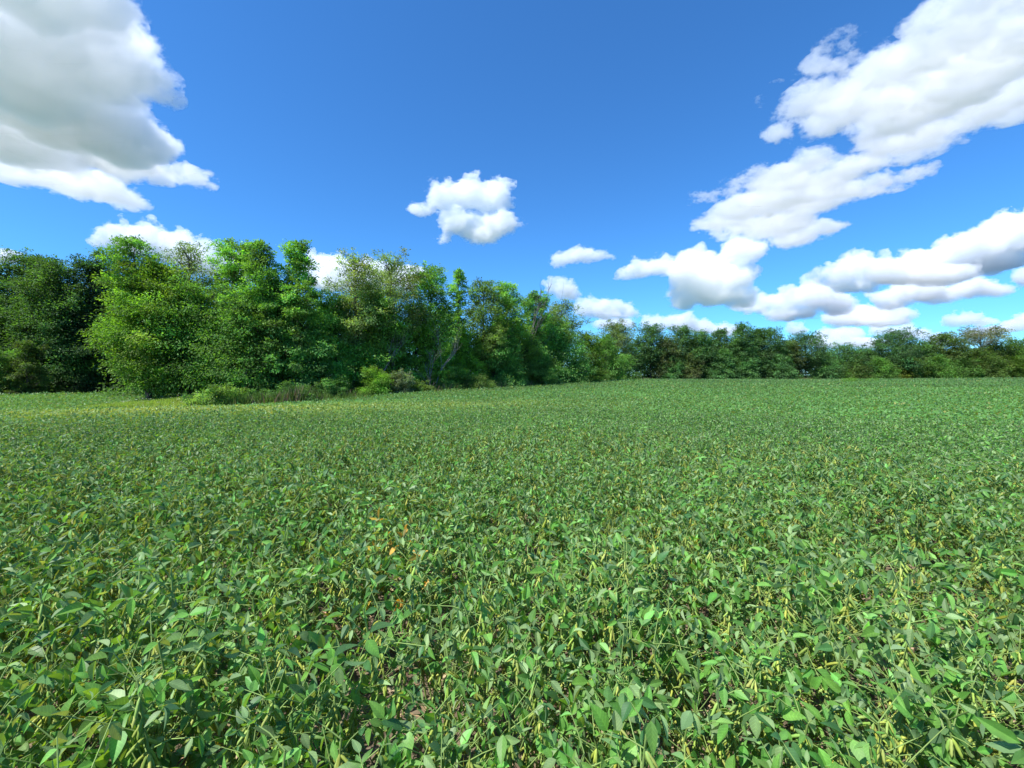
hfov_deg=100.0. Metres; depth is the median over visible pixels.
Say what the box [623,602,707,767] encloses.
soybean plant
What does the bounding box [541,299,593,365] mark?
tree
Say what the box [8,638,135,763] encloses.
soybean plant
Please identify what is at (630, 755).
soybean plant
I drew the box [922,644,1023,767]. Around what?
soybean plant
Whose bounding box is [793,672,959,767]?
soybean plant
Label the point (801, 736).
soybean plant
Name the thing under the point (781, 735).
soybean plant
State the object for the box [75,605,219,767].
soybean plant
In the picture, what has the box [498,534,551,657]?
soybean plant
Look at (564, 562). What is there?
soybean plant
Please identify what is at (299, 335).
tree
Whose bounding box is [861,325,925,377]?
tree
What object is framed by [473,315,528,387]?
tree
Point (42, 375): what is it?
tree
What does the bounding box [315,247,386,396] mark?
tree
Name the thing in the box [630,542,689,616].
soybean plant
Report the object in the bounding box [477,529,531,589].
soybean plant
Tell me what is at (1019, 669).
soybean plant
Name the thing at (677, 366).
tree
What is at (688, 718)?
soybean plant
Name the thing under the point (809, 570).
soybean plant
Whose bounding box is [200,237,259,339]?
tree
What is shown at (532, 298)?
tree
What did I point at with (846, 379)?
tall weeds
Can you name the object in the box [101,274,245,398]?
tree
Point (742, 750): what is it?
soybean plant
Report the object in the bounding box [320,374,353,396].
shrub
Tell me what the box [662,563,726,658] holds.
soybean plant
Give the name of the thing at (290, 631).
soybean plant
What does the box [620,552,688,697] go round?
soybean plant
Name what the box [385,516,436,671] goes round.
soybean plant
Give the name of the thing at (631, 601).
soybean plant
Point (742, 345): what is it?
tree
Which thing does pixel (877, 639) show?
soybean plant
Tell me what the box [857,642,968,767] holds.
soybean plant
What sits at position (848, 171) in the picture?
sky
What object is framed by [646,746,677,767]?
soybean plant
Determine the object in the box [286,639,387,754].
soybean plant
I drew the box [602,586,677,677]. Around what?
soybean plant
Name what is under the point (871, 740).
soybean plant
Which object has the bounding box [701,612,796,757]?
soybean plant
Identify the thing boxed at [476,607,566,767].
soybean plant
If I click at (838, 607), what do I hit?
soybean plant
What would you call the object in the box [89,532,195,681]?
soybean plant
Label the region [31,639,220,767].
soybean plant
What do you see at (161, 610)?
soybean plant
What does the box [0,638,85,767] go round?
soybean plant
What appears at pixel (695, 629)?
soybean plant
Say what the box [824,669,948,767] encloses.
soybean plant
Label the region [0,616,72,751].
soybean plant
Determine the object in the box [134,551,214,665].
soybean plant
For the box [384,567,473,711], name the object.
soybean plant
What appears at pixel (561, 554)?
soybean plant
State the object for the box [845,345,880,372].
tree
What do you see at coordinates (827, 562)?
soybean plant
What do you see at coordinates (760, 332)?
tree
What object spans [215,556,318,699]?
soybean plant
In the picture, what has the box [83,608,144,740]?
soybean plant
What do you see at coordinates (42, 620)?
soybean plant
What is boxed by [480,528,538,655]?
soybean plant
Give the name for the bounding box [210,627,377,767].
soybean plant
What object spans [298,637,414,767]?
soybean plant
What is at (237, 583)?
soybean plant
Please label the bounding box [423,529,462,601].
soybean plant
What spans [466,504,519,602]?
soybean plant
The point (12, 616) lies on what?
soybean plant
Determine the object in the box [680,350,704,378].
tree
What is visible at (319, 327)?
tree
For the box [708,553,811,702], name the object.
soybean plant
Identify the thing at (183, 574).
soybean plant
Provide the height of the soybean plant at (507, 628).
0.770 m
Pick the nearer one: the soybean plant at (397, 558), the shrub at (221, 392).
the soybean plant at (397, 558)
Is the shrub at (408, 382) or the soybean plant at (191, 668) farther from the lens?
the shrub at (408, 382)
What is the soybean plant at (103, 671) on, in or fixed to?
on the ground at (498, 672)
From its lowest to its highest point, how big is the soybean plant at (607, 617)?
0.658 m
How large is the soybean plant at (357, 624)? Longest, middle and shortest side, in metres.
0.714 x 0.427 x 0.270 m
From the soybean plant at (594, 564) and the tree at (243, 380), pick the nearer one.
the soybean plant at (594, 564)
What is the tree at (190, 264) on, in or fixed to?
on the ground at (498, 672)
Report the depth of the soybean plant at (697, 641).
1.89 m
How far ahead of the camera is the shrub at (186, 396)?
27.39 m
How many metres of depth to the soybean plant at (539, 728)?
1.45 m
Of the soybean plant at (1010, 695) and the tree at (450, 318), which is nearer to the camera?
the soybean plant at (1010, 695)
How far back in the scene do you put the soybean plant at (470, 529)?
2.82 m
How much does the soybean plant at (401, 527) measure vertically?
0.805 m
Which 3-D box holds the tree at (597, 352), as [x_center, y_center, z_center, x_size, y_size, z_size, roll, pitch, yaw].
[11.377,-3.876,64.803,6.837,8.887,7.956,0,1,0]
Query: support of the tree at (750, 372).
on the ground at (498, 672)
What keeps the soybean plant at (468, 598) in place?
on the ground at (498, 672)
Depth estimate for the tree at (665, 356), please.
114.23 m
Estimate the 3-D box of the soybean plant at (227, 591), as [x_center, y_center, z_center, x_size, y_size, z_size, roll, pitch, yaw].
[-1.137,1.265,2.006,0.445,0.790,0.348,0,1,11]
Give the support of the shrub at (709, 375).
on the ground at (498, 672)
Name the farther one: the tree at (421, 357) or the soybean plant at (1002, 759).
the tree at (421, 357)
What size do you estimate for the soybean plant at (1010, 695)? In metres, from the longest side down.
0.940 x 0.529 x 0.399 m
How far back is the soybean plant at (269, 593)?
2.48 m
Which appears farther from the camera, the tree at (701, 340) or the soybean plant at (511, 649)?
the tree at (701, 340)
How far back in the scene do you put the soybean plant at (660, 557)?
2.10 m
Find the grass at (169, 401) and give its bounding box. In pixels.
[77,396,211,407]
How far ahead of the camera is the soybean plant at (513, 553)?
2.69 m
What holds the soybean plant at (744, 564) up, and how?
on the ground at (498, 672)
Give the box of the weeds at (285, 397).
[186,376,987,405]
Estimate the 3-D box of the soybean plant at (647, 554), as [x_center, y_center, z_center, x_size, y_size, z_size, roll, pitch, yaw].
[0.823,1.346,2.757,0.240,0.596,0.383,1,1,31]
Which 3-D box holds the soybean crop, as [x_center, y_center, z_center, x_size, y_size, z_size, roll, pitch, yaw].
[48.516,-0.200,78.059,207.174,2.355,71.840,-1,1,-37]
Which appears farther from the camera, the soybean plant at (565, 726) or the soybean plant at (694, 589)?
the soybean plant at (694, 589)
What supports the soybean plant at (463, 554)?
on the ground at (498, 672)
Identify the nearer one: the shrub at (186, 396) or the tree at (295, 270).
the shrub at (186, 396)
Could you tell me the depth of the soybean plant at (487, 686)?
1.71 m
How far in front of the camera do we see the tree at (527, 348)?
49.21 m
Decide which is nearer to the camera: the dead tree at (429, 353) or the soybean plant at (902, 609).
the soybean plant at (902, 609)
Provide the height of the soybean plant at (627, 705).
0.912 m
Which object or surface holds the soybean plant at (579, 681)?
on the ground at (498, 672)
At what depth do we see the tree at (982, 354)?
113.81 m
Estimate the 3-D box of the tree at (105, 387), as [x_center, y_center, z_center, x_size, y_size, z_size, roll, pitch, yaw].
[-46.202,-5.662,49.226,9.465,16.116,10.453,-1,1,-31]
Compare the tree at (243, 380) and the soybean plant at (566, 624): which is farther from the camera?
the tree at (243, 380)
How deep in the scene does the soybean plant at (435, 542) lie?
2.68 m
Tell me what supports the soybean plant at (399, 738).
on the ground at (498, 672)
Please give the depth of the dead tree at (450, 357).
37.75 m
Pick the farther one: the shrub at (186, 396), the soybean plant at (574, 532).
the shrub at (186, 396)
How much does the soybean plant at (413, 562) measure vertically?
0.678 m
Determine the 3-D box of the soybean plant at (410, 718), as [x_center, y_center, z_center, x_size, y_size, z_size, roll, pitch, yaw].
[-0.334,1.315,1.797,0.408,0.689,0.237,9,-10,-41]
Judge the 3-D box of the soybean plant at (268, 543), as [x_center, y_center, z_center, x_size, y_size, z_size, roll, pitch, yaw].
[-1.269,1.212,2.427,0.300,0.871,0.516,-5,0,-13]
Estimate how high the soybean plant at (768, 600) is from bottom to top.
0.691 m
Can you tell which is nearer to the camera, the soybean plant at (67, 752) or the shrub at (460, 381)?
the soybean plant at (67, 752)
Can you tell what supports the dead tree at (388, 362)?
on the ground at (498, 672)
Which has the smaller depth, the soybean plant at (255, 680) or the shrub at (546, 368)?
the soybean plant at (255, 680)
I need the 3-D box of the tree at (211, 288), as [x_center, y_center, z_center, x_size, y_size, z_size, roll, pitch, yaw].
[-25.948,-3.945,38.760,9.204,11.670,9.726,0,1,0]
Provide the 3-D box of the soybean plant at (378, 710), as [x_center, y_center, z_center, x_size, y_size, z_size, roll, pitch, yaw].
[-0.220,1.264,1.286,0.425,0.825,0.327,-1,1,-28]
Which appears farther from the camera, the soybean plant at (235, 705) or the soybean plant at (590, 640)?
the soybean plant at (590, 640)
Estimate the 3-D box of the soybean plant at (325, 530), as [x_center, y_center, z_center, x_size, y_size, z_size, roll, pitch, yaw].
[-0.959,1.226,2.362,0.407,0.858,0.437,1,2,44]
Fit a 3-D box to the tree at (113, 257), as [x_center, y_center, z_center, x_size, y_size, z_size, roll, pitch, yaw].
[-27.675,-4.629,31.217,4.637,12.837,5.563,-1,1,-31]
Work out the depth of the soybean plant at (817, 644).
1.76 m
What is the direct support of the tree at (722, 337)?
on the ground at (498, 672)
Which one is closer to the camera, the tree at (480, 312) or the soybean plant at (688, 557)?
the soybean plant at (688, 557)
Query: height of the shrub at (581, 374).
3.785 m
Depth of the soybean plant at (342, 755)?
1.18 m
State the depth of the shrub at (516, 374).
45.19 m
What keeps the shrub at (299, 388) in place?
on the ground at (498, 672)
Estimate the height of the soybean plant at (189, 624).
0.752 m
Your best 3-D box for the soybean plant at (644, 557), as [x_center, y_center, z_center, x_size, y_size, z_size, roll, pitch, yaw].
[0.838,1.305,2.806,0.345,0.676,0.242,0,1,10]
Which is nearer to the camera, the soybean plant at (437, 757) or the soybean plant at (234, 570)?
the soybean plant at (437, 757)
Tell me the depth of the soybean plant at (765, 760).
1.26 m
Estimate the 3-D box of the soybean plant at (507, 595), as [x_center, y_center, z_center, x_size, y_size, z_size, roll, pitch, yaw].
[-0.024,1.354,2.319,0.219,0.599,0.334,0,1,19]
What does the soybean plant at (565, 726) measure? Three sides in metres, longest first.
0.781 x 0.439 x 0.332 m
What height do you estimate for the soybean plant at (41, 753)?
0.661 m
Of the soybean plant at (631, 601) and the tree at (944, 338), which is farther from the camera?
the tree at (944, 338)
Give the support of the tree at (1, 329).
on the ground at (498, 672)
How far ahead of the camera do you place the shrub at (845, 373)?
112.24 m
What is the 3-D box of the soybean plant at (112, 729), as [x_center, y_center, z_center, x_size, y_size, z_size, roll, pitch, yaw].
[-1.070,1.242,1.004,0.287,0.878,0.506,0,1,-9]
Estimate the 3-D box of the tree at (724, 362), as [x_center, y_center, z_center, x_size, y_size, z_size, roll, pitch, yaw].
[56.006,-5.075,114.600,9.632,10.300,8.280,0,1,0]
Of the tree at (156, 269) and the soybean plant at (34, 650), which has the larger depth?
the tree at (156, 269)
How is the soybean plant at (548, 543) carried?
on the ground at (498, 672)
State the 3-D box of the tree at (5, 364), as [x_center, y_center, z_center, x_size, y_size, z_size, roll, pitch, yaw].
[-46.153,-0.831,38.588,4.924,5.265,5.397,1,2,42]
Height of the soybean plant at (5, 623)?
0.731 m
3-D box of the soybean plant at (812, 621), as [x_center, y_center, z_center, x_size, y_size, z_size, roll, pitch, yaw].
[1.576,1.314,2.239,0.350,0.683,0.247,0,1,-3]
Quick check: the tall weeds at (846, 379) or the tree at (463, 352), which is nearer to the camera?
the tree at (463, 352)
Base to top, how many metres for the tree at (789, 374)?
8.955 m
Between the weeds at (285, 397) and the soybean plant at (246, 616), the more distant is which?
the weeds at (285, 397)
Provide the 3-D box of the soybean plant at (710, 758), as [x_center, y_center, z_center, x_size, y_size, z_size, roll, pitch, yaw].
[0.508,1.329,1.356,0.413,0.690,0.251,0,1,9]
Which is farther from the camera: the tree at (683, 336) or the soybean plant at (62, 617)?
the tree at (683, 336)
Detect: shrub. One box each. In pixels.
[181,389,203,400]
[183,382,251,404]
[235,388,277,400]
[270,379,320,401]
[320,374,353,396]
[352,364,395,396]
[388,368,415,395]
[410,379,436,394]
[434,363,477,392]
[467,369,497,388]
[493,362,528,386]
[523,358,566,384]
[570,366,589,380]
[600,368,618,380]
[703,367,728,378]
[824,365,853,378]
[891,368,917,378]
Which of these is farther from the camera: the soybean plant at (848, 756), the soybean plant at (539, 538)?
the soybean plant at (539, 538)
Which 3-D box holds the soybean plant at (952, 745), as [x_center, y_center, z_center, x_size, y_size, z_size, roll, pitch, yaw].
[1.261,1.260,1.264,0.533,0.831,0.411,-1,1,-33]
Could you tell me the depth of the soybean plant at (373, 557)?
2.49 m
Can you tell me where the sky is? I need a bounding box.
[0,0,1023,372]
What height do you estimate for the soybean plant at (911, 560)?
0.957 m
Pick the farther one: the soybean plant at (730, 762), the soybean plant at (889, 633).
the soybean plant at (889, 633)
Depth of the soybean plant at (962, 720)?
1.45 m
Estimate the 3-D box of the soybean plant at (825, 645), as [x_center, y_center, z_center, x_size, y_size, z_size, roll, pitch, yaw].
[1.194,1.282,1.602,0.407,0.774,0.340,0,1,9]
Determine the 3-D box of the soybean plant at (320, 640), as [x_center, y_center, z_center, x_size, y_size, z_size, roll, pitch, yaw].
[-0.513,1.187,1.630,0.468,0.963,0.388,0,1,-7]
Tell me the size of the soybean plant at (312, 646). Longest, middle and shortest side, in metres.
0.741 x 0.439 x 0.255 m
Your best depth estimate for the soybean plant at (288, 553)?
2.53 m
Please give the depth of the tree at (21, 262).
44.80 m
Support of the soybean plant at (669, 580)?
on the ground at (498, 672)
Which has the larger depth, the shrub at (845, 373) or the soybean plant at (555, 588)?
the shrub at (845, 373)
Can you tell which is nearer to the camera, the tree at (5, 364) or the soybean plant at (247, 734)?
the soybean plant at (247, 734)
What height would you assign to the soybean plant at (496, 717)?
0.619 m
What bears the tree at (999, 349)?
on the ground at (498, 672)
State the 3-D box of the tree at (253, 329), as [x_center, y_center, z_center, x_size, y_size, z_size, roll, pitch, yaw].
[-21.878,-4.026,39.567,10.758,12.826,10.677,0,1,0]
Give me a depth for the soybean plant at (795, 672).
1.55 m
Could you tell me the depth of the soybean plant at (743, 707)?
1.43 m
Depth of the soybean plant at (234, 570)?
2.17 m
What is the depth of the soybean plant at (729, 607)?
2.02 m
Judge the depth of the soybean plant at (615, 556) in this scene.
2.59 m
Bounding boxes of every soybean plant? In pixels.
[0,567,125,755]
[0,597,68,712]
[0,612,54,762]
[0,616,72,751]
[0,621,21,732]
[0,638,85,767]
[0,638,142,767]
[0,645,89,767]
[0,669,64,756]
[0,680,134,767]
[0,697,108,767]
[0,702,22,765]
[0,740,58,767]
[0,750,96,767]
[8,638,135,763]
[18,642,110,761]
[31,583,176,746]
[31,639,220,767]
[35,722,78,767]
[39,702,129,767]
[50,548,168,747]
[54,554,182,740]
[55,595,125,743]
[60,609,215,737]
[73,632,218,767]
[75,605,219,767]
[75,646,227,767]
[78,690,236,767]
[83,552,202,700]
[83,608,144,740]
[84,542,233,751]
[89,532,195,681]
[104,596,220,767]
[128,588,268,767]
[132,581,247,758]
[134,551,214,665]
[137,570,246,702]
[143,576,224,690]
[157,608,253,748]
[160,642,236,759]
[167,547,250,630]
[176,696,272,767]
[188,616,303,752]
[190,636,292,767]
[191,603,273,765]
[196,560,288,683]
[200,673,309,767]
[203,568,315,705]
[205,691,287,767]
[207,602,272,746]
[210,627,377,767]
[214,550,285,676]
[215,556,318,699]
[216,546,293,669]
[217,613,332,738]
[222,706,294,767]
[224,633,350,759]
[231,609,322,767]
[247,552,325,672]
[248,549,298,671]
[250,622,393,767]
[252,518,315,659]
[253,644,356,767]
[265,591,343,712]
[270,547,344,651]
[275,579,340,670]
[276,540,338,639]
[277,712,434,767]
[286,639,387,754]
[294,575,436,767]
[297,535,368,651]
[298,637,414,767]
[306,541,390,683]
[312,526,387,683]
[313,519,389,640]
[330,549,399,655]
[338,719,456,767]
[342,587,426,741]
[343,622,432,767]
[344,532,388,656]
[344,558,409,648]
[346,524,408,632]
[347,725,440,767]
[350,535,450,714]
[351,503,392,635]
[368,684,510,767]
[375,521,437,638]
[376,734,402,762]
[383,571,453,709]
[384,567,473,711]
[384,608,471,747]
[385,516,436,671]
[386,561,456,703]
[387,525,481,673]
[387,545,443,663]
[391,512,447,638]
[391,684,486,764]
[398,604,515,765]
[403,516,468,643]
[406,593,472,725]
[412,594,541,766]
[416,556,529,754]
[416,709,514,767]
[422,491,484,638]
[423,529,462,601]
[430,558,499,711]
[430,716,486,767]
[438,520,486,611]
[442,605,504,743]
[448,580,522,701]
[449,561,506,662]
[450,642,507,765]
[450,683,534,767]
[451,523,502,623]
[452,531,490,618]
[454,578,557,736]
[458,579,525,708]
[461,670,565,767]
[464,543,530,645]
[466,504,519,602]
[475,535,529,637]
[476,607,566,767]
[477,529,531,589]
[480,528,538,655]
[482,624,584,767]
[486,540,549,630]
[490,573,525,673]
[491,619,589,767]
[497,532,531,615]
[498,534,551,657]
[498,561,564,663]
[499,574,603,701]
[509,565,609,731]
[513,558,565,648]
[518,528,575,627]
[519,516,569,593]
[519,582,630,732]
[521,551,583,671]
[523,566,565,702]
[529,539,600,716]
[539,694,641,767]
[540,539,596,631]
[541,550,669,730]
[541,577,602,738]
[543,653,643,763]
[545,535,638,728]
[548,706,646,767]
[550,686,697,767]
[556,568,650,707]
[556,639,626,767]
[558,587,606,707]
[559,529,591,635]
[559,666,643,767]
[561,513,629,656]
[564,532,626,658]
[566,515,593,612]
[566,629,671,767]
[567,595,675,767]
[573,670,662,767]
[574,654,674,766]
[574,677,690,767]
[577,529,629,653]
[578,592,633,726]
[588,523,668,679]
[598,530,661,648]
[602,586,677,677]
[612,510,705,659]
[612,530,692,660]
[613,576,712,738]
[618,530,665,601]
[619,552,658,594]
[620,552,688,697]
[622,574,729,751]
[622,694,733,767]
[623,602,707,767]
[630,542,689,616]
[630,619,747,762]
[634,585,718,709]
[637,569,686,652]
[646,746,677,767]
[647,561,698,628]
[652,663,736,767]
[661,514,721,645]
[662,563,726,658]
[663,617,720,740]
[666,528,770,636]
[670,549,722,659]
[673,575,774,709]
[676,532,761,658]
[681,672,784,767]
[684,633,805,767]
[689,567,765,708]
[689,620,831,767]
[698,556,752,702]
[699,528,781,649]
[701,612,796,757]
[702,529,760,645]
[706,629,873,767]
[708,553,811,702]
[712,606,849,765]
[716,714,816,767]
[717,565,802,677]
[718,543,792,664]
[725,755,734,767]
[729,555,828,721]
[730,630,823,762]
[734,671,807,767]
[736,737,797,767]
[739,538,834,650]
[739,607,870,765]
[739,669,853,767]
[754,579,892,748]
[765,591,862,743]
[771,569,924,710]
[776,560,849,697]
[783,574,857,698]
[785,566,856,668]
[788,588,869,730]
[792,559,886,686]
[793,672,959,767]
[796,552,891,707]
[796,619,911,764]
[797,606,882,733]
[800,686,969,767]
[814,544,914,681]
[818,704,893,767]
[820,712,971,767]
[823,705,880,767]
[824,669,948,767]
[830,627,986,767]
[842,570,963,765]
[845,546,966,685]
[847,521,960,712]
[850,658,993,767]
[855,573,956,731]
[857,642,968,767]
[864,589,931,689]
[874,612,1002,759]
[881,646,1023,767]
[886,674,1023,767]
[891,598,1023,767]
[894,608,969,737]
[907,619,1002,760]
[908,571,1022,711]
[916,637,1023,766]
[920,587,1007,708]
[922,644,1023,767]
[923,681,1023,767]
[960,618,1023,761]
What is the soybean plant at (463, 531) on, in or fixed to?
on the ground at (498, 672)
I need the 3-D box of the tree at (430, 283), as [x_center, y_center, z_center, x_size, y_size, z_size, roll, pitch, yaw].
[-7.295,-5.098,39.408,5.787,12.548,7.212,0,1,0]
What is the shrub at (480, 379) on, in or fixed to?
on the ground at (498, 672)
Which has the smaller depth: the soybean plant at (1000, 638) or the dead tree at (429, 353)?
the soybean plant at (1000, 638)
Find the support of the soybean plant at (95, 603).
on the ground at (498, 672)
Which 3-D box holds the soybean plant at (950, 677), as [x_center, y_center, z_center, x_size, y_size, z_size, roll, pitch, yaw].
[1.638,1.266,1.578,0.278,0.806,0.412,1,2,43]
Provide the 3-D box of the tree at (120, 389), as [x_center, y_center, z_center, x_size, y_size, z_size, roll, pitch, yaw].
[-29.813,-3.977,37.728,9.894,11.859,9.706,0,1,0]
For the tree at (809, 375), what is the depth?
130.26 m
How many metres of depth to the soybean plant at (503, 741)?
1.35 m
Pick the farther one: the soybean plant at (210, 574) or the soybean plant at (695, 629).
the soybean plant at (210, 574)
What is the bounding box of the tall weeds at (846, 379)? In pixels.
[841,378,880,381]
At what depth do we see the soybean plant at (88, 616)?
1.76 m
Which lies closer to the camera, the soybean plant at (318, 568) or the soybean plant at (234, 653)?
the soybean plant at (234, 653)
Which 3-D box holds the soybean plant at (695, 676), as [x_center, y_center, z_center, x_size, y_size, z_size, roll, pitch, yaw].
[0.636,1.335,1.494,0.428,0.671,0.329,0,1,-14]
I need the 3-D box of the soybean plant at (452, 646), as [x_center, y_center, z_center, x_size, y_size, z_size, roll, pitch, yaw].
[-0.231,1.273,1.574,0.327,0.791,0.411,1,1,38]
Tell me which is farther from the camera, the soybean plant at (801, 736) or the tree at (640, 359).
the tree at (640, 359)
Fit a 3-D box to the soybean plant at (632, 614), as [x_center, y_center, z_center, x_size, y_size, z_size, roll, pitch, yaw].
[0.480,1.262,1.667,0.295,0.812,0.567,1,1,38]
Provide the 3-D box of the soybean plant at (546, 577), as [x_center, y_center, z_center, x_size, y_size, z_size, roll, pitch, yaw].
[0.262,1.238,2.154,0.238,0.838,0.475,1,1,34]
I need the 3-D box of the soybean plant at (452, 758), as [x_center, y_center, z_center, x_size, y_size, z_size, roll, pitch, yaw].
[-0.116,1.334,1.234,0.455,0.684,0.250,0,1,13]
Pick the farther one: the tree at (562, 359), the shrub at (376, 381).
the tree at (562, 359)
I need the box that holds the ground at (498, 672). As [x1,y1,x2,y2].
[0,376,1023,767]
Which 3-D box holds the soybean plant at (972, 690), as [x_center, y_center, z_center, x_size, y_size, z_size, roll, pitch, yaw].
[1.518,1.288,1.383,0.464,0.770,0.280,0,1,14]
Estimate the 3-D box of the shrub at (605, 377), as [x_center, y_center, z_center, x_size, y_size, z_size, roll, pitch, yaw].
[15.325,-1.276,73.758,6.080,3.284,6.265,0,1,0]
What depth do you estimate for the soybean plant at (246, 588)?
2.34 m
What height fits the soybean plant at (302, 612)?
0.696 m
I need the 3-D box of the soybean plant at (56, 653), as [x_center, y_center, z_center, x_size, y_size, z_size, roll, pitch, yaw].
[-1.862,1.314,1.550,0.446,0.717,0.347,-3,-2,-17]
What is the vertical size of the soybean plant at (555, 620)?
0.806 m
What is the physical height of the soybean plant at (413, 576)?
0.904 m
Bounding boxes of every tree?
[0,245,75,391]
[0,253,112,398]
[0,267,51,389]
[0,339,53,400]
[0,348,37,398]
[35,253,138,396]
[75,265,139,397]
[76,254,213,399]
[85,234,164,394]
[95,280,203,402]
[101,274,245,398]
[157,240,224,392]
[177,277,291,393]
[178,274,245,394]
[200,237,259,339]
[226,239,300,391]
[231,276,291,378]
[235,293,344,394]
[259,239,335,379]
[295,287,379,396]
[302,298,357,389]
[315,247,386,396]
[339,281,405,390]
[341,246,437,372]
[341,290,427,390]
[384,327,409,370]
[386,307,449,386]
[397,260,463,374]
[410,306,475,385]
[413,346,446,385]
[425,319,461,384]
[437,328,496,385]
[447,267,469,361]
[456,276,514,374]
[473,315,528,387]
[486,280,535,372]
[511,316,546,383]
[519,290,566,382]
[520,274,563,381]
[536,312,598,384]
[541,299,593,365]
[572,330,610,381]
[593,318,639,368]
[593,333,628,380]
[619,352,640,379]
[626,337,652,376]
[629,351,662,378]
[631,321,673,377]
[648,336,682,377]
[659,324,703,373]
[659,355,685,378]
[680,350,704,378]
[684,328,723,378]
[700,327,735,373]
[706,345,738,378]
[729,321,768,376]
[730,355,761,378]
[744,327,773,378]
[754,326,795,378]
[761,354,802,378]
[774,339,807,377]
[788,330,830,377]
[804,348,833,378]
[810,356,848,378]
[824,342,880,376]
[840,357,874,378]
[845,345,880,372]
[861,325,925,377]
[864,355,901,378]
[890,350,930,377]
[907,340,957,372]
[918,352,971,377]
[921,332,980,369]
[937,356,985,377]
[946,323,1017,352]
[953,345,1000,377]
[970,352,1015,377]
[973,339,1021,368]
[990,336,1023,375]
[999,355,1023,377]
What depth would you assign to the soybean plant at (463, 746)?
1.25 m
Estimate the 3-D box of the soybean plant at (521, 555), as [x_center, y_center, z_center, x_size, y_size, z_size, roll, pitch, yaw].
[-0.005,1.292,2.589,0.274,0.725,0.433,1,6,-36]
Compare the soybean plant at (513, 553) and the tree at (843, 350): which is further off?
the tree at (843, 350)
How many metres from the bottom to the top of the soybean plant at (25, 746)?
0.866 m
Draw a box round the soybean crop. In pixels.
[0,377,1023,767]
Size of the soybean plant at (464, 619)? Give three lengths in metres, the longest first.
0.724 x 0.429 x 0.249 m
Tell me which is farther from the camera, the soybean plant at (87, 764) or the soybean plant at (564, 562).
the soybean plant at (564, 562)
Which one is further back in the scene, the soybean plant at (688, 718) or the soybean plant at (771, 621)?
the soybean plant at (771, 621)
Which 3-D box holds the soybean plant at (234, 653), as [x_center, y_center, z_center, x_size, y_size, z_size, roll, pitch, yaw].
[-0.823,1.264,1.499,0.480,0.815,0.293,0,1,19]
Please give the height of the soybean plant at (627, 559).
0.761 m
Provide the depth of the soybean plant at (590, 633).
1.90 m
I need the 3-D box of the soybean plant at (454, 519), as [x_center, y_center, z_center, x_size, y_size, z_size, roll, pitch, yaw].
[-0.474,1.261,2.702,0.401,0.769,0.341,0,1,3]
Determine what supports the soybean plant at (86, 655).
on the ground at (498, 672)
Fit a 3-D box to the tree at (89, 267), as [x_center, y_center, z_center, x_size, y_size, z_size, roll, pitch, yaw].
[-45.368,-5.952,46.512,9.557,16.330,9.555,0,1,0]
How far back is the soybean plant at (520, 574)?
2.28 m
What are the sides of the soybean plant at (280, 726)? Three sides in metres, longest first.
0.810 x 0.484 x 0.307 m
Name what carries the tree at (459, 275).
on the ground at (498, 672)
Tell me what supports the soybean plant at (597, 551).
on the ground at (498, 672)
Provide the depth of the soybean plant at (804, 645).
1.95 m
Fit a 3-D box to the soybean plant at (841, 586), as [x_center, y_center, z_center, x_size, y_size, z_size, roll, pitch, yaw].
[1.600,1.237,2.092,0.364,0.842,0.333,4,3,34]
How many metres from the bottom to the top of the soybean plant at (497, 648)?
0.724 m
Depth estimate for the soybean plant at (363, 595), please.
2.48 m
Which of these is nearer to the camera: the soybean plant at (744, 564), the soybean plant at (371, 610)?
the soybean plant at (371, 610)
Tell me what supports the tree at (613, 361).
on the ground at (498, 672)
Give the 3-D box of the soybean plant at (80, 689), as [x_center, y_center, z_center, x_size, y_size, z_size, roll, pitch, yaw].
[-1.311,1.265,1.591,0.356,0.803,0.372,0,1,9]
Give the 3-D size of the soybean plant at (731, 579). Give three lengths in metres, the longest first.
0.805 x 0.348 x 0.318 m
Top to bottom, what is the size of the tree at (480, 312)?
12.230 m
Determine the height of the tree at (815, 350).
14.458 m
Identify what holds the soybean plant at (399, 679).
on the ground at (498, 672)
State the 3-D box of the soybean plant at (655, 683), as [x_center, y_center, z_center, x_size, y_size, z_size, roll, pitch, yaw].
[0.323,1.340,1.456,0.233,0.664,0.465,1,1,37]
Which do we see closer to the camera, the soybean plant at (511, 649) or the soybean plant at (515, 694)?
the soybean plant at (515, 694)
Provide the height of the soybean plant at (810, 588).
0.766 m
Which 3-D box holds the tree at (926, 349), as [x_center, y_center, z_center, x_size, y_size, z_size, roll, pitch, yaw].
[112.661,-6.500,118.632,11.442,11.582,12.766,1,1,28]
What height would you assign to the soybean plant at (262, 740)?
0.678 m
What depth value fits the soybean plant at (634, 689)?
1.25 m
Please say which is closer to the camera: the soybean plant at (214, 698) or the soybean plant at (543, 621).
the soybean plant at (214, 698)
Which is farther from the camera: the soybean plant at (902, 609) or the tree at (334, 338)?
the tree at (334, 338)
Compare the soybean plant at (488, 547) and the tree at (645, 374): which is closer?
the soybean plant at (488, 547)
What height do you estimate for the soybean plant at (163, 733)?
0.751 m
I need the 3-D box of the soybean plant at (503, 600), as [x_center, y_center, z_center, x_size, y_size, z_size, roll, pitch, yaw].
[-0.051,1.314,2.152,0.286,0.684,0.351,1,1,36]
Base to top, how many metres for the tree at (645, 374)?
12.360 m

